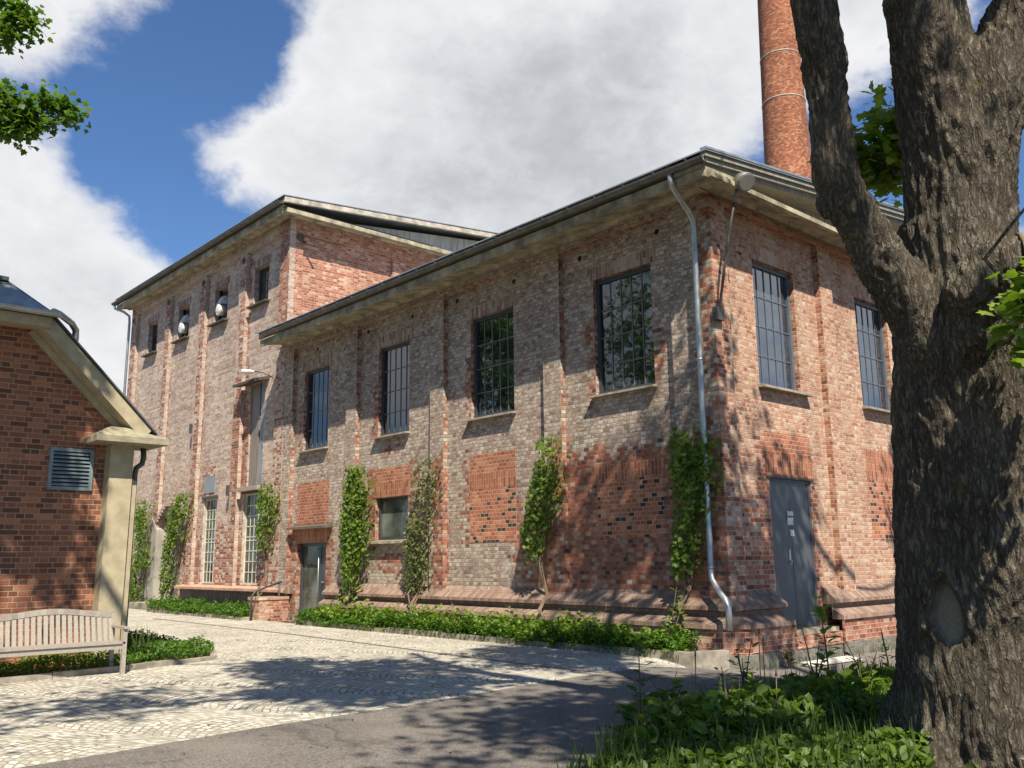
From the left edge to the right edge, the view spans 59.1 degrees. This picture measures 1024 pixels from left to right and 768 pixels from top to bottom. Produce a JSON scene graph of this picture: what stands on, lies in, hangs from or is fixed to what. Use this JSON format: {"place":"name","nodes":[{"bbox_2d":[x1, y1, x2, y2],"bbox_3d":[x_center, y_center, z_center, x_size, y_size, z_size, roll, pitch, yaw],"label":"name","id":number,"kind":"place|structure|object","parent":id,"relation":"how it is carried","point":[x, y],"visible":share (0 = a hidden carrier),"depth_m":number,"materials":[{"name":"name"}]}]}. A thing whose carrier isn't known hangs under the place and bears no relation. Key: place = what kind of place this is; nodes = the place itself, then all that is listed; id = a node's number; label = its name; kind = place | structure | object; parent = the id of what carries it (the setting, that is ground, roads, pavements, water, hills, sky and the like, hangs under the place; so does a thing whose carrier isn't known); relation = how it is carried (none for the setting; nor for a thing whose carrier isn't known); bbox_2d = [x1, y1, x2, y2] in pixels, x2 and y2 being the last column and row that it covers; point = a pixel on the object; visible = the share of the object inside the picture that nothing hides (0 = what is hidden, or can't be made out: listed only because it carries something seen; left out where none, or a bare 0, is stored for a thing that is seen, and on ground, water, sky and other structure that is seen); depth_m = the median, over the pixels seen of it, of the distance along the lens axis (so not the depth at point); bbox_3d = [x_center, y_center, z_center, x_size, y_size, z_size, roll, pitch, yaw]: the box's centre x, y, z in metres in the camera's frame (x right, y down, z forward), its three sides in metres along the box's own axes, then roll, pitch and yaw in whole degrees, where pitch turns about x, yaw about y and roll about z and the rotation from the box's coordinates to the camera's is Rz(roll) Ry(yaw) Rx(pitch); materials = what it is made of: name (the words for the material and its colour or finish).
{"place":"outdoors","nodes":[
{"label":"outdoors","id":0,"kind":"place"},
{"bbox_2d":[0,650,209,676],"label":"soil bed","id":1,"kind":"object","parent":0,"point":[74,668],"visible":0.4,"depth_m":12.95,"materials":[{"name":"brown soil"}]},
{"bbox_2d":[0,629,214,676],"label":"ground cover","id":2,"kind":"object","parent":1,"relation":"on","point":[162,647],"visible":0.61,"depth_m":13.09,"materials":[{"name":"green plant"}]},
{"bbox_2d":[127,628,155,660],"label":"grass","id":3,"kind":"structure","parent":1,"relation":"on","point":[135,643],"depth_m":13.83,"materials":[{"name":"plant"}]},
{"bbox_2d":[0,609,686,767],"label":"paving","id":4,"kind":"structure","parent":0,"point":[142,707],"depth_m":11.19,"materials":[{"name":"stone"}]},
{"bbox_2d":[0,609,128,674],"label":"garden bench","id":5,"kind":"object","parent":4,"relation":"on","point":[111,644],"visible":0.98,"depth_m":12.20,"materials":[{"name":"brown wood"}]},
{"bbox_2d":[249,581,281,620],"bbox_3d":[-6.446,5.677,23.633,0.059,1.006,0.887,-11,-15,44],"label":"handrail","id":6,"kind":"object","parent":4,"relation":"on","point":[257,590],"visible":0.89,"depth_m":23.51,"materials":[{"name":"metal"}]},
{"bbox_2d":[152,618,599,672],"bbox_3d":[-4.281,5.104,18.295,0.240,0.001,17.023,8,-14,-39],"label":"drain channel","id":7,"kind":"object","parent":4,"relation":"on","point":[404,648],"visible":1,"depth_m":15.06,"materials":[{"name":"stone"}]},
{"bbox_2d":[296,621,678,660],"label":"grass","id":8,"kind":"structure","parent":4,"relation":"on","point":[308,624],"depth_m":16.07,"materials":[{"name":"green plant"}]},
{"bbox_2d":[19,649,895,767],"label":"road","id":9,"kind":"structure","parent":0,"point":[529,717],"depth_m":7.84,"materials":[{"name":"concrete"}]},
{"bbox_2d":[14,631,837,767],"bbox_3d":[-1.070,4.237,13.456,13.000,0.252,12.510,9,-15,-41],"label":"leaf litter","id":10,"kind":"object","parent":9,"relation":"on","point":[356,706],"visible":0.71,"depth_m":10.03,"materials":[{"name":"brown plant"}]},
{"bbox_2d":[779,642,796,665],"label":"dry shrub","id":11,"kind":"object","parent":9,"relation":"on","point":[787,657],"visible":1,"depth_m":14.00,"materials":[{"name":"brown plant"}]},
{"bbox_2d":[800,656,862,666],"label":"white slab","id":12,"kind":"structure","parent":9,"relation":"on","point":[837,659],"depth_m":14.65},
{"bbox_2d":[0,0,1023,396],"label":"sky","id":13,"kind":"structure","parent":0,"point":[498,116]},
{"bbox_2d":[555,656,966,767],"bbox_3d":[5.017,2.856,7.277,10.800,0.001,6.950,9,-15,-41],"label":"verge","id":14,"kind":"structure","parent":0,"point":[832,725],"depth_m":6.51,"materials":[{"name":"green plant"}]},
{"bbox_2d":[603,689,656,733],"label":"broadleaf plant","id":15,"kind":"object","parent":14,"relation":"on","point":[629,712],"visible":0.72,"depth_m":7.68,"materials":[{"name":"green plant"}]},
{"bbox_2d":[624,643,664,719],"bbox_3d":[1.154,2.679,8.013,0.313,0.732,0.374,9,-15,-41],"label":"tall weed","id":16,"kind":"object","parent":14,"relation":"on","point":[656,694],"visible":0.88,"depth_m":8.04,"materials":[{"name":"green plant"}]},
{"bbox_2d":[650,671,693,705],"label":"broadleaf plant","id":17,"kind":"object","parent":14,"relation":"on","point":[671,693],"visible":0.44,"depth_m":8.51,"materials":[{"name":"green plant"}]},
{"bbox_2d":[694,650,695,688],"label":"dry stalk","id":18,"kind":"object","parent":14,"relation":"on","point":[695,668],"visible":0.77,"depth_m":8.85,"materials":[{"name":"brown plant"}]},
{"bbox_2d":[686,700,740,734],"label":"broadleaf plant","id":19,"kind":"object","parent":14,"relation":"on","point":[723,716],"visible":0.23,"depth_m":7.24,"materials":[{"name":"green plant"}]},
{"bbox_2d":[710,667,736,701],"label":"verge weed","id":20,"kind":"object","parent":14,"relation":"on","point":[723,688],"visible":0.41,"depth_m":8.18,"materials":[{"name":"green plant"}]},
{"bbox_2d":[728,638,763,692],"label":"tall weed","id":21,"kind":"object","parent":14,"relation":"on","point":[743,675],"visible":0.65,"depth_m":9.43,"materials":[{"name":"green plant"}]},
{"bbox_2d":[743,662,768,693],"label":"verge weed","id":22,"kind":"object","parent":14,"relation":"on","point":[752,679],"visible":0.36,"depth_m":8.74,"materials":[{"name":"green plant"}]},
{"bbox_2d":[758,628,760,680],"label":"dry stalk","id":23,"kind":"object","parent":14,"relation":"on","point":[759,654],"visible":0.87,"depth_m":9.50,"materials":[{"name":"brown plant"}]},
{"bbox_2d":[586,663,937,767],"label":"weeds","id":24,"kind":"object","parent":14,"relation":"on","point":[923,757],"visible":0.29,"depth_m":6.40,"materials":[{"name":"green plant"}]},
{"bbox_2d":[762,635,764,681],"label":"dry stalk","id":25,"kind":"object","parent":14,"relation":"on","point":[763,655],"visible":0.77,"depth_m":9.64,"materials":[{"name":"brown plant"}]},
{"bbox_2d":[745,699,797,729],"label":"verge weed","id":26,"kind":"object","parent":14,"relation":"on","point":[784,712],"visible":0.48,"depth_m":7.34,"materials":[{"name":"green plant"}]},
{"bbox_2d":[775,668,777,712],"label":"dry stalk","id":27,"kind":"object","parent":14,"relation":"on","point":[776,687],"visible":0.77,"depth_m":7.74,"materials":[{"name":"brown plant"}]},
{"bbox_2d":[797,624,829,679],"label":"verge weed","id":28,"kind":"object","parent":14,"relation":"on","point":[816,665],"visible":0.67,"depth_m":9.69,"materials":[{"name":"green plant"}]},
{"bbox_2d":[810,594,841,675],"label":"tall weed","id":29,"kind":"object","parent":14,"relation":"on","point":[822,614],"visible":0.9,"depth_m":10.74,"materials":[{"name":"green plant"}]},
{"bbox_2d":[843,641,878,676],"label":"verge weed","id":30,"kind":"object","parent":14,"relation":"on","point":[874,665],"visible":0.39,"depth_m":9.93,"materials":[{"name":"green plant"}]},
{"bbox_2d":[850,646,883,695],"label":"tall weed","id":31,"kind":"object","parent":14,"relation":"on","point":[867,679],"visible":0.54,"depth_m":8.74,"materials":[{"name":"green plant"}]},
{"bbox_2d":[878,629,894,666],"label":"tall weed","id":32,"kind":"object","parent":14,"relation":"on","point":[885,647],"visible":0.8,"depth_m":10.85,"materials":[{"name":"green plant"}]},
{"bbox_2d":[790,0,1023,767],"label":"maple tree","id":33,"kind":"object","parent":14,"relation":"on","point":[940,273],"visible":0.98,"depth_m":6.51,"materials":[{"name":"brown plant"}]},
{"bbox_2d":[965,762,1000,767],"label":"weeds","id":34,"kind":"object","parent":14,"relation":"on","point":[971,766],"visible":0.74,"depth_m":6.28,"materials":[{"name":"green plant"}]},
{"bbox_2d":[757,642,895,670],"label":"grass","id":35,"kind":"structure","parent":0,"point":[881,648],"depth_m":15.17,"materials":[{"name":"green plant"}]},
{"bbox_3d":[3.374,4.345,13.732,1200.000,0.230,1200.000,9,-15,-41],"label":"ground","id":36,"kind":"structure","parent":0,"visible":0},
{"bbox_2d":[0,0,91,155],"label":"maple tree","id":37,"kind":"object","parent":36,"relation":"on","point":[20,121],"visible":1,"depth_m":13.95,"materials":[{"name":"green plant"}]},
{"bbox_2d":[0,275,168,669],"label":"brick outbuilding","id":38,"kind":"structure","parent":36,"relation":"on","point":[77,429],"depth_m":13.32,"materials":[{"name":"red brick"}]},
{"bbox_2d":[0,275,8,280],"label":"ridge cap","id":39,"kind":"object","parent":38,"relation":"in","point":[5,278],"depth_m":13.30,"materials":[{"name":"grey metal"}]},
{"bbox_2d":[0,647,216,683],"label":"kerb","id":40,"kind":"structure","parent":36,"relation":"on","point":[79,672],"depth_m":12.39,"materials":[{"name":"stone"}]},
{"bbox_2d":[146,609,252,619],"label":"kerb","id":41,"kind":"structure","parent":36,"relation":"on","point":[201,615],"depth_m":25.15,"materials":[{"name":"stone"}]},
{"bbox_2d":[248,596,288,621],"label":"stub wall","id":42,"kind":"structure","parent":36,"relation":"on","point":[271,608],"depth_m":23.66,"materials":[{"name":"red brick"}]},
{"bbox_2d":[111,194,497,609],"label":"tall brick block","id":43,"kind":"structure","parent":36,"relation":"on","point":[205,407],"depth_m":28.67,"materials":[{"name":"red brick"}]},
{"bbox_2d":[129,500,155,601],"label":"climbing vine","id":44,"kind":"object","parent":43,"relation":"attached to","point":[140,523],"visible":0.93,"depth_m":31.48,"materials":[{"name":"green plant"}]},
{"bbox_2d":[152,323,157,350],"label":"window","id":45,"kind":"structure","parent":43,"relation":"in","point":[155,328],"depth_m":34.64,"materials":[{"name":"black glass"}]},
{"bbox_2d":[169,534,177,597],"bbox_3d":[-11.351,5.999,31.022,0.115,2.900,1.536,9,-15,-41],"label":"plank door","id":46,"kind":"structure","parent":43,"relation":"in","point":[172,589],"depth_m":31.30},
{"bbox_2d":[158,492,193,598],"bbox_3d":[-11.087,5.446,29.512,0.431,3.711,2.252,9,-15,-41],"label":"climbing vine","id":47,"kind":"object","parent":43,"relation":"attached to","point":[170,544],"visible":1,"depth_m":29.53,"materials":[{"name":"green plant"}]},
{"bbox_2d":[178,315,188,335],"bbox_3d":[-11.626,-2.048,32.157,0.411,0.865,0.900,9,-15,-41],"label":"extractor fan","id":48,"kind":"object","parent":43,"relation":"attached to","point":[183,327],"visible":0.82,"depth_m":32.02},
{"bbox_2d":[202,498,216,583],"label":"window","id":49,"kind":"structure","parent":43,"relation":"in","point":[211,504],"depth_m":28.61,"materials":[{"name":"beige paint"}]},
{"bbox_2d":[215,296,227,317],"bbox_3d":[-9.568,-2.507,29.912,0.411,0.865,0.900,9,-15,-41],"label":"extractor fan","id":50,"kind":"object","parent":43,"relation":"attached to","point":[221,306],"visible":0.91,"depth_m":29.78},
{"bbox_2d":[242,493,259,584],"bbox_3d":[-7.558,4.517,26.395,0.070,2.640,1.080,9,-15,-41],"label":"window","id":51,"kind":"structure","parent":43,"relation":"in","point":[250,552],"depth_m":26.52,"materials":[{"name":"beige paint"}]},
{"bbox_2d":[241,369,272,377],"bbox_3d":[-7.478,-0.309,26.313,1.038,0.311,0.221,-4,-11,15],"label":"wall lamp","id":52,"kind":"object","parent":43,"relation":"attached to","point":[246,371],"visible":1,"depth_m":26.29,"materials":[{"name":"metal"}]},
{"bbox_2d":[258,266,268,301],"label":"window","id":53,"kind":"structure","parent":43,"relation":"in","point":[264,273],"depth_m":28.14,"materials":[{"name":"black glass"}]},
{"bbox_2d":[296,620,694,666],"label":"kerb","id":54,"kind":"structure","parent":36,"relation":"on","point":[686,657],"depth_m":15.50,"materials":[{"name":"stone"}]},
{"bbox_2d":[257,146,903,670],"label":"brick hall","id":55,"kind":"structure","parent":36,"relation":"on","point":[601,340],"depth_m":16.96,"materials":[{"name":"red brick"}]},
{"bbox_2d":[299,543,325,617],"bbox_3d":[-5.170,5.162,23.610,0.126,1.980,1.500,9,-15,-41],"label":"glass door","id":56,"kind":"structure","parent":55,"relation":"in","point":[313,555],"depth_m":23.80,"materials":[{"name":"glass"}]},
{"bbox_2d":[305,366,329,449],"bbox_3d":[-5.201,0.669,24.472,0.070,2.210,1.320,9,-15,-41],"label":"window","id":57,"kind":"structure","parent":55,"relation":"in","point":[318,380],"depth_m":24.57,"materials":[{"name":"blue glass"}]},
{"bbox_2d":[378,496,407,539],"bbox_3d":[-2.734,3.162,21.244,0.070,0.990,1.340,9,-15,-41],"label":"window","id":58,"kind":"structure","parent":55,"relation":"in","point":[393,511],"depth_m":21.34,"materials":[{"name":"grey glass"}]},
{"bbox_2d":[381,341,409,435],"bbox_3d":[-2.755,0.124,21.804,0.070,2.210,1.300,9,-15,-41],"label":"window","id":59,"kind":"structure","parent":55,"relation":"in","point":[396,358],"depth_m":21.89,"materials":[{"name":"grey glass"}]},
{"bbox_2d":[474,308,513,417],"bbox_3d":[-0.333,-0.417,19.162,0.070,2.210,1.390,9,-15,-41],"label":"window","id":60,"kind":"structure","parent":55,"relation":"in","point":[494,333],"depth_m":19.23,"materials":[{"name":"black glass"}]},
{"bbox_2d":[596,265,654,393],"bbox_3d":[2.106,-0.961,16.502,0.070,2.210,1.400,9,-15,-41],"label":"window","id":61,"kind":"structure","parent":55,"relation":"in","point":[624,301],"depth_m":16.54,"materials":[{"name":"black glass"}]},
{"bbox_2d":[712,172,754,321],"bbox_3d":[3.605,-2.268,14.703,0.328,2.378,0.864,9,-15,-41],"label":"corner lamp","id":62,"kind":"object","parent":55,"relation":"attached to","point":[744,181],"visible":0.99,"depth_m":14.72,"materials":[{"name":"metal"}]},
{"bbox_2d":[752,262,795,389],"bbox_3d":[4.686,-1.011,16.367,1.340,2.280,0.070,9,-15,-41],"label":"window","id":63,"kind":"structure","parent":55,"relation":"in","point":[776,366],"depth_m":16.46,"materials":[{"name":"grey glass"}]},
{"bbox_2d":[767,475,818,627],"bbox_3d":[4.866,2.896,15.606,1.460,2.555,0.135,9,-15,-41],"label":"steel door","id":64,"kind":"structure","parent":55,"relation":"in","point":[795,574],"depth_m":15.65,"materials":[{"name":"metal"}]},
{"bbox_2d":[854,299,889,409],"bbox_3d":[7.420,-0.573,18.783,1.350,2.280,0.070,9,-15,-41],"label":"window","id":65,"kind":"structure","parent":55,"relation":"in","point":[874,383],"depth_m":18.90,"materials":[{"name":"grey glass"}]},
{"bbox_2d":[691,649,729,670],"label":"kerb","id":66,"kind":"structure","parent":36,"relation":"on","point":[710,659],"depth_m":13.25,"materials":[{"name":"stone"}]},
{"bbox_2d":[757,0,810,177],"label":"factory chimney","id":67,"kind":"object","parent":36,"relation":"on","point":[786,140],"visible":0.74,"depth_m":40.04,"materials":[{"name":"brick"}]},
{"label":"soil bed","id":68,"kind":"structure","parent":0,"visible":0},
{"bbox_2d":[337,465,379,609],"bbox_3d":[-3.801,3.795,21.556,0.458,3.756,1.675,9,-15,-41],"label":"climbing vine","id":69,"kind":"object","parent":68,"relation":"on","point":[354,503],"visible":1,"depth_m":21.47,"materials":[{"name":"green plant"}]},
{"bbox_2d":[401,457,442,612],"bbox_3d":[-2.078,3.459,19.777,0.308,3.707,1.544,9,-15,-41],"label":"climbing vine","id":70,"kind":"object","parent":68,"relation":"on","point":[416,559],"visible":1,"depth_m":19.72,"materials":[{"name":"green plant"}]},
{"bbox_2d":[447,604,459,621],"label":"dock plant","id":71,"kind":"object","parent":68,"relation":"on","point":[452,613],"visible":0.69,"depth_m":17.88,"materials":[{"name":"green plant"}]},
{"bbox_2d":[293,594,701,655],"bbox_3d":[-1.144,4.721,17.824,0.865,0.521,11.537,9,-15,-41],"label":"ground cover","id":72,"kind":"object","parent":68,"relation":"on","point":[621,638],"visible":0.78,"depth_m":16.13,"materials":[{"name":"green plant"}]},
{"bbox_2d":[504,605,527,629],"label":"dock plant","id":73,"kind":"object","parent":68,"relation":"on","point":[515,619],"visible":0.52,"depth_m":16.42,"materials":[{"name":"green plant"}]},
{"bbox_2d":[520,432,570,621],"bbox_3d":[0.558,2.800,16.842,0.430,3.821,1.346,9,-15,-41],"label":"climbing vine","id":74,"kind":"object","parent":68,"relation":"on","point":[540,495],"visible":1,"depth_m":16.89,"materials":[{"name":"green plant"}]},
{"bbox_2d":[586,603,609,642],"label":"dock plant","id":75,"kind":"object","parent":68,"relation":"on","point":[594,619],"visible":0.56,"depth_m":15.03,"materials":[{"name":"green plant"}]},
{"bbox_2d":[665,576,692,639],"bbox_3d":[2.634,3.580,14.123,0.581,1.161,0.484,9,-15,-41],"label":"sapling","id":76,"kind":"object","parent":68,"relation":"on","point":[673,615],"visible":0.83,"depth_m":14.07,"materials":[{"name":"green plant"}]},
{"bbox_2d":[666,422,733,645],"bbox_3d":[2.933,2.382,14.250,0.405,3.594,1.332,9,-15,-41],"label":"climbing vine","id":77,"kind":"object","parent":68,"relation":"on","point":[689,482],"visible":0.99,"depth_m":14.36,"materials":[{"name":"green plant"}]},
{"label":"soil bed","id":78,"kind":"structure","parent":0,"visible":0},
{"bbox_2d":[144,595,252,618],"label":"ground cover","id":79,"kind":"object","parent":78,"relation":"on","point":[195,606],"visible":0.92,"depth_m":25.83,"materials":[{"name":"green plant"}]},
{"bbox_2d":[255,482,280,596],"bbox_3d":[-6.865,4.550,24.997,0.368,3.654,1.383,9,-15,-41],"label":"climbing vine","id":80,"kind":"object","parent":78,"relation":"on","point":[264,503],"visible":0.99,"depth_m":25.06,"materials":[{"name":"green plant"}]}
]}

